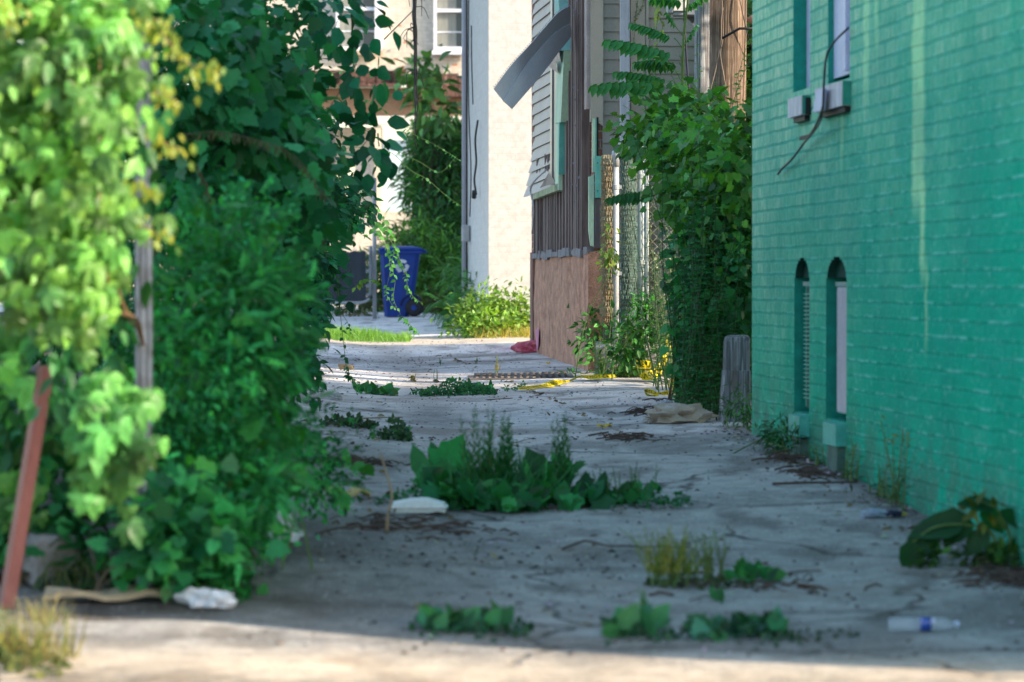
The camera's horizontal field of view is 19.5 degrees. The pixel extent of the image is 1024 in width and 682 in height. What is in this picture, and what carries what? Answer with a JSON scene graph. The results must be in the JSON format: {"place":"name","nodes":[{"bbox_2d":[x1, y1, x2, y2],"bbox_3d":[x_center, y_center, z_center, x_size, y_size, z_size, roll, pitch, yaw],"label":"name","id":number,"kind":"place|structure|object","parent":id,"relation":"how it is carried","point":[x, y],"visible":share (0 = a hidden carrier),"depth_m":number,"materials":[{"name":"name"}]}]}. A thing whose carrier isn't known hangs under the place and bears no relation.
{"place":"outdoors","nodes":[
{"label":"outdoors","id":0,"kind":"place"},
{"bbox_2d":[0,590,95,680],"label":"dry grass","id":1,"kind":"structure","parent":0,"point":[15,650],"depth_m":9.47,"materials":[{"name":"beige plant"}]},
{"bbox_2d":[0,312,256,589],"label":"soil","id":2,"kind":"structure","parent":0,"point":[34,368],"depth_m":13.27,"materials":[{"name":"soil"}]},
{"bbox_2d":[0,0,225,548],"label":"woodbine vine","id":3,"kind":"object","parent":2,"relation":"on","point":[70,219],"visible":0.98,"depth_m":9.56,"materials":[{"name":"green plant"}]},
{"bbox_2d":[325,178,376,318],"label":"chain link gate","id":4,"kind":"structure","parent":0,"point":[356,264],"depth_m":44.03,"materials":[{"name":"metal"}]},
{"bbox_2d":[323,324,415,342],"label":"grass","id":5,"kind":"structure","parent":0,"point":[370,335],"depth_m":34.27,"materials":[{"name":"green plant"}]},
{"bbox_2d":[331,71,461,206],"bbox_3d":[-1.072,-1.629,23.899,1.345,1.103,0.670,0,1,0],"label":"climbing vine","id":6,"kind":"object","parent":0,"point":[403,155],"visible":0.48,"depth_m":24.00,"materials":[{"name":"green plant"}]},
{"bbox_2d":[383,0,428,149],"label":"dead vine","id":7,"kind":"object","parent":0,"point":[414,40],"visible":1,"depth_m":33.00,"materials":[{"name":"brown plant"}]},
{"bbox_2d":[0,304,1023,681],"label":"alley","id":8,"kind":"structure","parent":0,"point":[148,638],"depth_m":11.76,"materials":[{"name":"concrete"}]},
{"bbox_2d":[0,366,52,608],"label":"leaning stake","id":9,"kind":"object","parent":8,"relation":"on","point":[21,516],"visible":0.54,"depth_m":10.66,"materials":[{"name":"red paint"}]},
{"bbox_2d":[23,532,80,586],"bbox_3d":[-1.754,0.834,11.377,0.190,0.208,0.208,0,1,-20],"label":"concrete block","id":10,"kind":"object","parent":8,"relation":"on","point":[32,565],"depth_m":11.28,"materials":[{"name":"concrete"}]},
{"bbox_2d":[43,585,170,601],"bbox_3d":[-1.475,0.921,10.889,0.455,0.047,0.120,0,1,-2],"label":"cardboard strip","id":11,"kind":"object","parent":8,"relation":"on","point":[114,594],"visible":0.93,"depth_m":10.83,"materials":[{"name":"cardboard"}]},
{"bbox_2d":[19,549,244,592],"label":"dry grass","id":12,"kind":"structure","parent":8,"relation":"on","point":[79,578],"depth_m":11.20,"materials":[{"name":"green plant"}]},
{"bbox_2d":[135,26,152,588],"bbox_3d":[-1.381,-0.350,11.195,0.085,2.649,0.085,0,1,-11],"label":"fence post","id":13,"kind":"object","parent":8,"relation":"on","point":[143,355],"visible":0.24,"depth_m":11.17,"materials":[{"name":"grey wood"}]},
{"bbox_2d":[0,412,290,603],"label":"feathery bush","id":14,"kind":"object","parent":8,"relation":"on","point":[175,554],"visible":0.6,"depth_m":10.90,"materials":[{"name":"green plant"}]},
{"bbox_2d":[0,0,371,416],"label":"tree","id":15,"kind":"object","parent":8,"relation":"on","point":[57,349],"visible":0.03,"depth_m":16.85,"materials":[{"name":"green plant"}]},
{"bbox_2d":[173,587,237,607],"bbox_3d":[-1.106,0.921,10.758,0.242,0.072,0.130,0,1,0],"label":"plastic bag","id":16,"kind":"object","parent":8,"relation":"on","point":[192,597],"visible":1,"depth_m":10.72,"materials":[{"name":"plastic"}]},
{"bbox_2d":[36,167,378,588],"bbox_3d":[-1.197,0.106,12.398,1.220,1.659,2.907,0,1,0],"label":"feathery bush","id":17,"kind":"object","parent":8,"relation":"on","point":[226,422],"visible":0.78,"depth_m":11.75,"materials":[{"name":"green plant"}]},
{"bbox_2d":[176,130,325,210],"bbox_3d":[-1.191,-0.749,13.597,0.693,0.429,0.059,0,1,0],"label":"dry spray","id":18,"kind":"object","parent":17,"relation":"attached to","point":[300,167],"visible":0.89,"depth_m":13.60,"materials":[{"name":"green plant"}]},
{"bbox_2d":[117,0,377,451],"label":"grape vine","id":19,"kind":"object","parent":8,"relation":"on","point":[268,93],"visible":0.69,"depth_m":14.54,"materials":[{"name":"green plant"}]},
{"bbox_2d":[268,511,299,541],"bbox_3d":[-0.977,0.783,12.652,0.171,0.129,0.103,1,1,32],"label":"plastic bag","id":20,"kind":"object","parent":8,"relation":"on","point":[293,536],"visible":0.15,"depth_m":12.62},
{"bbox_2d":[208,0,409,400],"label":"tree seedling","id":21,"kind":"object","parent":8,"relation":"on","point":[361,117],"visible":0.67,"depth_m":17.65,"materials":[{"name":"green plant"}]},
{"bbox_2d":[255,89,384,411],"bbox_3d":[-1.667,-0.739,21.120,1.380,2.449,4.581,0,1,0],"label":"shrub","id":22,"kind":"object","parent":8,"relation":"on","point":[329,270],"visible":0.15,"depth_m":21.36,"materials":[{"name":"green plant"}]},
{"bbox_2d":[319,275,359,394],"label":"climbing vine","id":23,"kind":"object","parent":22,"relation":"hanging from","point":[348,378],"visible":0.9,"depth_m":21.50,"materials":[{"name":"green plant"}]},
{"bbox_2d":[352,279,379,292],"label":"climbing vine","id":24,"kind":"object","parent":22,"relation":"attached to","point":[361,282],"visible":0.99,"depth_m":22.50,"materials":[{"name":"green plant"}]},
{"bbox_2d":[327,392,342,399],"bbox_3d":[-1.262,0.392,21.331,0.112,0.056,0.055,0,1,0],"label":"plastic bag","id":25,"kind":"object","parent":8,"relation":"on","point":[335,396],"visible":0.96,"depth_m":21.32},
{"bbox_2d":[325,486,369,496],"bbox_3d":[-0.781,0.716,14.183,0.214,0.062,0.050,0,1,-7],"label":"dry husk","id":26,"kind":"object","parent":8,"relation":"on","point":[355,491],"visible":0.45,"depth_m":14.17,"materials":[{"name":"plant"}]},
{"bbox_2d":[319,411,379,430],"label":"weeds","id":27,"kind":"object","parent":8,"relation":"on","point":[349,420],"visible":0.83,"depth_m":18.51,"materials":[{"name":"green plant"}]},
{"bbox_2d":[308,453,410,466],"bbox_3d":[-0.881,0.641,15.825,0.623,0.081,0.585,1,1,31],"label":"debris pile","id":28,"kind":"object","parent":8,"relation":"on","point":[356,458],"visible":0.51,"depth_m":15.82,"materials":[{"name":"brown"}]},
{"bbox_2d":[352,380,399,395],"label":"plantain weeds","id":29,"kind":"object","parent":8,"relation":"on","point":[372,388],"visible":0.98,"depth_m":22.44,"materials":[{"name":"green plant"}]},
{"bbox_2d":[379,452,392,532],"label":"twig","id":30,"kind":"object","parent":8,"relation":"on","point":[389,509],"visible":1,"depth_m":13.10,"materials":[{"name":"wood"}]},
{"bbox_2d":[367,413,412,441],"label":"weeds","id":31,"kind":"object","parent":8,"relation":"on","point":[401,431],"visible":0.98,"depth_m":17.56,"materials":[{"name":"green plant"}]},
{"bbox_2d":[378,246,426,316],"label":"wheeled bin","id":32,"kind":"object","parent":8,"relation":"on","point":[405,303],"visible":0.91,"depth_m":44.67,"materials":[{"name":"blue plastic"}]},
{"bbox_2d":[303,508,517,541],"bbox_3d":[-0.445,0.824,13.342,0.980,0.096,0.859,0,1,0],"label":"debris pile","id":33,"kind":"object","parent":8,"relation":"on","point":[377,523],"visible":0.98,"depth_m":13.28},
{"bbox_2d":[391,497,447,512],"bbox_3d":[-0.430,0.759,13.823,0.268,0.063,0.170,0,1,0],"label":"foam tray","id":34,"kind":"object","parent":8,"relation":"on","point":[420,505],"visible":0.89,"depth_m":13.74,"materials":[{"name":"plastic"}]},
{"bbox_2d":[380,38,461,219],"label":"tree of heaven","id":35,"kind":"object","parent":8,"relation":"on","point":[431,90],"visible":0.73,"depth_m":51.74,"materials":[{"name":"green plant"}]},
{"bbox_2d":[409,377,497,396],"bbox_3d":[-0.450,0.357,22.661,0.693,0.170,0.718,0,1,0],"label":"clover patch","id":36,"kind":"object","parent":8,"relation":"on","point":[475,389],"visible":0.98,"depth_m":22.56,"materials":[{"name":"green plant"}]},
{"bbox_2d":[407,599,534,641],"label":"weeds","id":37,"kind":"object","parent":8,"relation":"on","point":[473,620],"visible":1,"depth_m":10.40,"materials":[{"name":"green plant"}]},
{"bbox_2d":[430,275,529,337],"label":"shrub","id":38,"kind":"object","parent":8,"relation":"on","point":[483,313],"visible":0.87,"depth_m":34.88,"materials":[{"name":"green plant"}]},
{"bbox_2d":[467,323,529,338],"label":"grass","id":39,"kind":"structure","parent":8,"relation":"on","point":[525,332],"depth_m":34.50,"materials":[{"name":"yellow plant"}]},
{"bbox_2d":[501,380,527,390],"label":"weeds","id":40,"kind":"object","parent":8,"relation":"on","point":[515,388],"visible":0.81,"depth_m":23.20,"materials":[{"name":"green plant"}]},
{"bbox_2d":[467,371,573,380],"bbox_3d":[0.068,0.295,25.360,0.890,0.059,0.950,0,1,0],"label":"drain grate","id":41,"kind":"object","parent":8,"relation":"on","point":[505,376],"visible":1,"depth_m":25.20,"materials":[{"name":"metal"}]},
{"bbox_2d":[510,340,535,352],"bbox_3d":[0.190,0.051,30.309,0.414,0.132,0.202,-1,1,-27],"label":"plastic bag","id":42,"kind":"object","parent":8,"relation":"on","point":[528,346],"visible":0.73,"depth_m":30.24,"materials":[{"name":"plastic"}]},
{"bbox_2d":[375,404,693,512],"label":"dock weeds","id":43,"kind":"object","parent":8,"relation":"on","point":[450,475],"visible":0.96,"depth_m":14.16,"materials":[{"name":"green plant"}]},
{"bbox_2d":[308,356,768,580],"bbox_3d":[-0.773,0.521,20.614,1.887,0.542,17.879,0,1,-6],"label":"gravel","id":44,"kind":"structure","parent":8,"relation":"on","point":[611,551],"depth_m":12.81,"materials":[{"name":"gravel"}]},
{"bbox_2d":[518,375,617,389],"bbox_3d":[0.500,0.268,23.991,0.156,0.169,2.582,0,1,24],"label":"caution tape","id":45,"kind":"object","parent":8,"relation":"on","point":[551,383],"visible":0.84,"depth_m":23.70,"materials":[{"name":"yellow plastic"}]},
{"bbox_2d":[574,223,627,378],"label":"woodbine vine","id":46,"kind":"object","parent":8,"relation":"on","point":[608,255],"visible":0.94,"depth_m":24.43,"materials":[{"name":"green plant"}]},
{"bbox_2d":[600,154,613,343],"bbox_3d":[0.812,-0.630,24.945,0.136,1.853,0.130,1,1,42],"label":"wire roll","id":47,"kind":"object","parent":8,"relation":"on","point":[606,175],"visible":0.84,"depth_m":24.91,"materials":[{"name":"metal"}]},
{"bbox_2d":[566,277,665,376],"bbox_3d":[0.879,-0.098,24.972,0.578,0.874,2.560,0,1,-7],"label":"weeds","id":48,"kind":"object","parent":8,"relation":"on","point":[626,360],"visible":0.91,"depth_m":24.08,"materials":[{"name":"green plant"}]},
{"bbox_2d":[592,336,647,377],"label":"weeds","id":49,"kind":"object","parent":8,"relation":"on","point":[599,365],"visible":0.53,"depth_m":24.76,"materials":[{"name":"green plant"}]},
{"bbox_2d":[562,540,689,549],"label":"twig","id":50,"kind":"object","parent":8,"relation":"on","point":[574,544],"visible":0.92,"depth_m":12.81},
{"bbox_2d":[619,143,637,345],"bbox_3d":[0.969,-0.681,24.973,0.139,1.952,0.134,1,2,44],"label":"wire roll","id":51,"kind":"object","parent":8,"relation":"on","point":[627,279],"visible":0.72,"depth_m":24.94,"materials":[{"name":"metal"}]},
{"bbox_2d":[588,431,674,442],"bbox_3d":[0.698,0.565,17.719,0.385,0.047,0.861,0,1,-24],"label":"debris pile","id":52,"kind":"object","parent":8,"relation":"on","point":[621,435],"visible":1,"depth_m":17.67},
{"bbox_2d":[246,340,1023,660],"bbox_3d":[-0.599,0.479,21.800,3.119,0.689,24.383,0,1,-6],"label":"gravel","id":53,"kind":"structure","parent":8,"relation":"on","point":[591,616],"depth_m":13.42,"materials":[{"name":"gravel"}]},
{"bbox_2d":[607,398,671,416],"bbox_3d":[0.954,0.437,19.813,0.642,0.129,0.794,0,1,0],"label":"debris pile","id":54,"kind":"object","parent":8,"relation":"on","point":[635,410],"visible":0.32,"depth_m":19.80,"materials":[{"name":"brown"}]},
{"bbox_2d":[636,360,650,368],"bbox_3d":[1.087,0.195,24.646,0.128,0.079,0.018,0,1,4],"label":"caution tape","id":55,"kind":"object","parent":8,"relation":"on","point":[647,366],"visible":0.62,"depth_m":24.64,"materials":[{"name":"yellow plastic"}]},
{"bbox_2d":[588,0,707,264],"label":"tree of heaven","id":56,"kind":"object","parent":8,"relation":"on","point":[631,84],"visible":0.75,"depth_m":22.57,"materials":[{"name":"green plant"}]},
{"bbox_2d":[644,353,675,396],"bbox_3d":[1.154,0.234,21.593,0.212,0.318,0.579,1,1,25],"label":"caution tape","id":57,"kind":"object","parent":8,"relation":"on","point":[651,391],"visible":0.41,"depth_m":21.40,"materials":[{"name":"yellow plastic"}]},
{"bbox_2d":[302,352,1023,639],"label":"leaf litter","id":58,"kind":"object","parent":8,"relation":"on","point":[584,415],"visible":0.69,"depth_m":14.85,"materials":[{"name":"plant"}]},
{"bbox_2d":[595,146,750,377],"bbox_3d":[2.101,-0.653,23.760,2.802,2.173,2.822,0,1,0],"label":"chain link fence","id":59,"kind":"object","parent":8,"relation":"on","point":[642,222],"visible":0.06,"depth_m":24.95,"materials":[{"name":"metal"}]},
{"bbox_2d":[602,76,751,401],"bbox_3d":[1.463,-0.707,20.950,1.556,2.345,4.235,0,1,0],"label":"grape vine","id":60,"kind":"object","parent":8,"relation":"on","point":[673,129],"visible":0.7,"depth_m":20.38,"materials":[{"name":"green plant"}]},
{"bbox_2d":[655,41,751,119],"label":"climbing vine","id":61,"kind":"object","parent":60,"relation":"on","point":[736,84],"visible":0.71,"depth_m":21.20,"materials":[{"name":"green plant"}]},
{"bbox_2d":[642,403,719,422],"bbox_3d":[1.070,0.451,18.844,0.487,0.123,0.245,0,1,-19],"label":"crumpled paper","id":62,"kind":"object","parent":8,"relation":"on","point":[677,413],"visible":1,"depth_m":18.77,"materials":[{"name":"paper"}]},
{"bbox_2d":[630,126,751,420],"bbox_3d":[1.276,-0.472,19.737,0.836,1.930,1.881,0,1,15],"label":"vine","id":63,"kind":"object","parent":8,"relation":"on","point":[710,398],"visible":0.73,"depth_m":19.19,"materials":[{"name":"green plant"}]},
{"bbox_2d":[694,0,708,113],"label":"wooden post","id":64,"kind":"object","parent":8,"relation":"on","point":[701,17],"visible":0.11,"depth_m":23.11,"materials":[{"name":"grey wood"}]},
{"bbox_2d":[620,523,787,591],"bbox_3d":[0.648,0.843,12.095,0.641,0.285,1.070,-1,1,-28],"label":"yellow weed","id":65,"kind":"object","parent":8,"relation":"on","point":[748,572],"visible":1,"depth_m":11.77,"materials":[{"name":"green plant"}]},
{"bbox_2d":[657,193,751,407],"bbox_3d":[1.576,-0.281,20.183,1.211,1.568,2.146,0,1,0],"label":"grape vine","id":66,"kind":"object","parent":8,"relation":"on","point":[745,319],"visible":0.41,"depth_m":19.73,"materials":[{"name":"green plant"}]},
{"bbox_2d":[598,584,859,647],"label":"weeds","id":67,"kind":"object","parent":8,"relation":"on","point":[635,620],"visible":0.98,"depth_m":10.37,"materials":[{"name":"green plant"}]},
{"bbox_2d":[711,381,751,431],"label":"weeds","id":68,"kind":"object","parent":8,"relation":"on","point":[747,413],"visible":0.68,"depth_m":18.46,"materials":[{"name":"green plant"}]},
{"bbox_2d":[718,335,750,421],"bbox_3d":[1.412,0.259,18.958,0.196,0.595,0.195,0,1,0],"label":"wooden stump","id":69,"kind":"object","parent":8,"relation":"on","point":[736,360],"visible":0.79,"depth_m":18.87,"materials":[{"name":"grey wood"}]},
{"bbox_2d":[649,570,881,600],"bbox_3d":[0.997,0.962,11.687,0.944,0.066,0.785,0,1,0],"label":"debris pile","id":70,"kind":"object","parent":8,"relation":"on","point":[767,585],"visible":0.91,"depth_m":11.66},
{"bbox_2d":[732,406,808,455],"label":"weeds","id":71,"kind":"object","parent":8,"relation":"on","point":[769,438],"visible":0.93,"depth_m":16.50,"materials":[{"name":"green plant"}]},
{"bbox_2d":[751,449,814,466],"bbox_3d":[1.454,0.624,15.982,0.340,0.078,0.765,0,1,0],"label":"debris pile","id":72,"kind":"object","parent":8,"relation":"on","point":[782,456],"visible":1,"depth_m":16.00,"materials":[{"name":"brown"}]},
{"bbox_2d":[774,465,848,480],"bbox_3d":[1.526,0.673,15.218,0.312,0.057,0.651,0,1,-17],"label":"debris pile","id":73,"kind":"object","parent":8,"relation":"on","point":[808,471],"visible":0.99,"depth_m":15.18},
{"bbox_2d":[802,441,825,465],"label":"weeds","id":74,"kind":"object","parent":8,"relation":"on","point":[818,461],"visible":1,"depth_m":15.72,"materials":[{"name":"green plant"}]},
{"bbox_2d":[772,481,857,484],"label":"twig","id":75,"kind":"object","parent":8,"relation":"on","point":[802,482],"visible":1,"depth_m":14.75,"materials":[{"name":"wood"}]},
{"bbox_2d":[838,438,863,480],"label":"weeds","id":76,"kind":"object","parent":8,"relation":"on","point":[850,471],"visible":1,"depth_m":14.95,"materials":[{"name":"green plant"}]},
{"bbox_2d":[691,428,1023,621],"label":"gravel","id":77,"kind":"structure","parent":8,"relation":"on","point":[895,502],"depth_m":14.58,"materials":[{"name":"gravel"}]},
{"bbox_2d":[860,508,888,516],"bbox_3d":[1.650,0.777,13.572,0.153,0.043,0.068,-1,1,-30],"label":"wrapper","id":78,"kind":"object","parent":8,"relation":"on","point":[873,512],"visible":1,"depth_m":13.55,"materials":[{"name":"white plastic"}]},
{"bbox_2d":[863,464,901,507],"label":"weeds","id":79,"kind":"object","parent":8,"relation":"on","point":[879,491],"visible":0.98,"depth_m":14.27,"materials":[{"name":"green plant"}]},
{"bbox_2d":[885,509,902,516],"bbox_3d":[1.729,0.781,13.591,0.099,0.032,0.056,0,1,0],"label":"wrapper","id":80,"kind":"object","parent":8,"relation":"on","point":[894,513],"visible":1,"depth_m":13.57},
{"bbox_2d":[877,413,912,509],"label":"weeds","id":81,"kind":"object","parent":8,"relation":"on","point":[893,488],"visible":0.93,"depth_m":14.00,"materials":[{"name":"green plant"}]},
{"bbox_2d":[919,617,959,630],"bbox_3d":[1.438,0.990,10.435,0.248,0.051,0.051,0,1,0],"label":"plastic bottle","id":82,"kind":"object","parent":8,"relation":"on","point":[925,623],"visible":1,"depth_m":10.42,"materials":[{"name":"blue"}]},
{"bbox_2d":[899,491,1022,568],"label":"burdock","id":83,"kind":"object","parent":8,"relation":"on","point":[947,527],"visible":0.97,"depth_m":12.17,"materials":[{"name":"green plant"}]},
{"bbox_2d":[948,556,1023,588],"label":"debris pile","id":84,"kind":"object","parent":8,"relation":"on","point":[1017,576],"visible":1,"depth_m":11.74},
{"bbox_2d":[622,174,681,391],"bbox_3d":[1.168,-0.500,23.101,0.630,1.748,2.245,0,1,9],"label":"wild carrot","id":85,"kind":"object","parent":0,"point":[660,342],"visible":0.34,"depth_m":22.80,"materials":[{"name":"green plant"}]},
{"bbox_2d":[639,340,670,379],"bbox_3d":[1.154,0.137,23.492,0.087,0.331,0.450,1,1,33],"label":"caution tape","id":86,"kind":"object","parent":85,"relation":"hanging from","point":[644,375],"visible":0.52,"depth_m":23.37,"materials":[{"name":"yellow plastic"}]},
{"bbox_3d":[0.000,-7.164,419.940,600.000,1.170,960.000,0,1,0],"label":"ground","id":87,"kind":"structure","parent":0,"visible":0},
{"bbox_2d":[125,0,461,299],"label":"cream brick building","id":88,"kind":"structure","parent":87,"relation":"on","point":[442,23],"depth_m":60.00,"materials":[{"name":"beige brick"}]},
{"bbox_2d":[336,0,382,54],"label":"window","id":89,"kind":"structure","parent":88,"relation":"in","point":[372,12],"depth_m":59.99,"materials":[{"name":"white glass"}]},
{"bbox_2d":[383,140,411,210],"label":"door","id":90,"kind":"structure","parent":88,"relation":"in","point":[387,195],"depth_m":60.11,"materials":[{"name":"white"}]},
{"bbox_2d":[432,0,461,54],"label":"window","id":91,"kind":"structure","parent":88,"relation":"in","point":[447,13],"depth_m":59.99,"materials":[{"name":"white glass"}]},
{"bbox_2d":[340,176,422,335],"bbox_3d":[-1.013,-0.696,24.316,0.426,1.311,0.659,1,2,43],"label":"climbing vine","id":92,"kind":"object","parent":87,"relation":"on","point":[380,226],"visible":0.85,"depth_m":24.30,"materials":[{"name":"green plant"}]},
{"bbox_2d":[331,282,455,316],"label":"ground ivy","id":93,"kind":"object","parent":87,"relation":"on","point":[357,312],"visible":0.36,"depth_m":46.13,"materials":[{"name":"green plant"}]},
{"bbox_2d":[355,206,461,312],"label":"shrub","id":94,"kind":"object","parent":87,"relation":"on","point":[432,244],"visible":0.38,"depth_m":48.73,"materials":[{"name":"green plant"}]},
{"bbox_2d":[385,105,461,253],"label":"shrub","id":95,"kind":"object","parent":87,"relation":"on","point":[449,182],"visible":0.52,"depth_m":52.11,"materials":[{"name":"green plant"}]},
{"bbox_2d":[422,256,477,328],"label":"shrub","id":96,"kind":"object","parent":87,"relation":"on","point":[452,299],"visible":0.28,"depth_m":38.58,"materials":[{"name":"green plant"}]},
{"bbox_2d":[461,0,531,315],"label":"painted brick building","id":97,"kind":"structure","parent":87,"relation":"on","point":[496,234],"depth_m":36.01,"materials":[{"name":"paint"}]},
{"bbox_2d":[493,0,751,384],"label":"house","id":98,"kind":"structure","parent":87,"relation":"on","point":[563,62],"depth_m":26.54,"materials":[{"name":"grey wood"}]},
{"bbox_2d":[550,0,553,178],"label":"window frame","id":99,"kind":"structure","parent":98,"relation":"in","point":[551,1],"depth_m":28.41,"materials":[{"name":"grey metal"}]},
{"bbox_2d":[554,2,560,180],"bbox_3d":[0.443,-2.418,28.194,0.060,1.867,0.337,0,1,-5],"label":"window frame","id":100,"kind":"structure","parent":98,"relation":"in","point":[555,74],"depth_m":28.30,"materials":[{"name":"grey metal"}]},
{"bbox_2d":[666,0,751,310],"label":"utility pole","id":101,"kind":"object","parent":87,"relation":"on","point":[728,27],"visible":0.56,"depth_m":23.83,"materials":[{"name":"brown wood"}]},
{"bbox_2d":[653,4,664,75],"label":"woodbine vine","id":102,"kind":"object","parent":101,"relation":"hanging from","point":[656,16],"visible":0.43,"depth_m":24.00,"materials":[{"name":"green plant"}]},
{"bbox_2d":[693,0,751,156],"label":"tree","id":103,"kind":"object","parent":87,"relation":"on","point":[748,73],"visible":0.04,"depth_m":25.72,"materials":[{"name":"brown plant"}]},
{"bbox_2d":[752,0,1023,570],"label":"brick building","id":104,"kind":"structure","parent":87,"relation":"on","point":[888,242],"depth_m":14.22,"materials":[{"name":"green brick"}]},
{"bbox_2d":[803,282,808,406],"bbox_3d":[1.682,0.019,16.399,0.148,0.690,0.344,0,1,-6],"label":"window","id":105,"kind":"structure","parent":104,"relation":"in","point":[806,284],"depth_m":16.41,"materials":[{"name":"grey paint"}]},
{"bbox_2d":[806,0,809,87],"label":"window","id":106,"kind":"structure","parent":104,"relation":"in","point":[808,1],"depth_m":16.59,"materials":[{"name":"white glass"}]},
{"bbox_2d":[777,27,848,174],"bbox_3d":[1.554,-1.265,16.017,0.117,0.686,1.810,0,1,-6],"label":"cable","id":107,"kind":"object","parent":104,"relation":"hanging from","point":[816,125],"visible":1,"depth_m":15.46,"materials":[{"name":"black rubber"}]},
{"bbox_2d":[835,282,846,413],"bbox_3d":[1.774,0.037,15.518,0.154,0.689,0.420,0,1,-6],"label":"window","id":108,"kind":"structure","parent":104,"relation":"in","point":[842,289],"depth_m":15.45,"materials":[{"name":"glass"}]},
{"bbox_2d":[834,0,849,78],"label":"window","id":109,"kind":"structure","parent":104,"relation":"in","point":[841,8],"depth_m":15.54,"materials":[{"name":"glass"}]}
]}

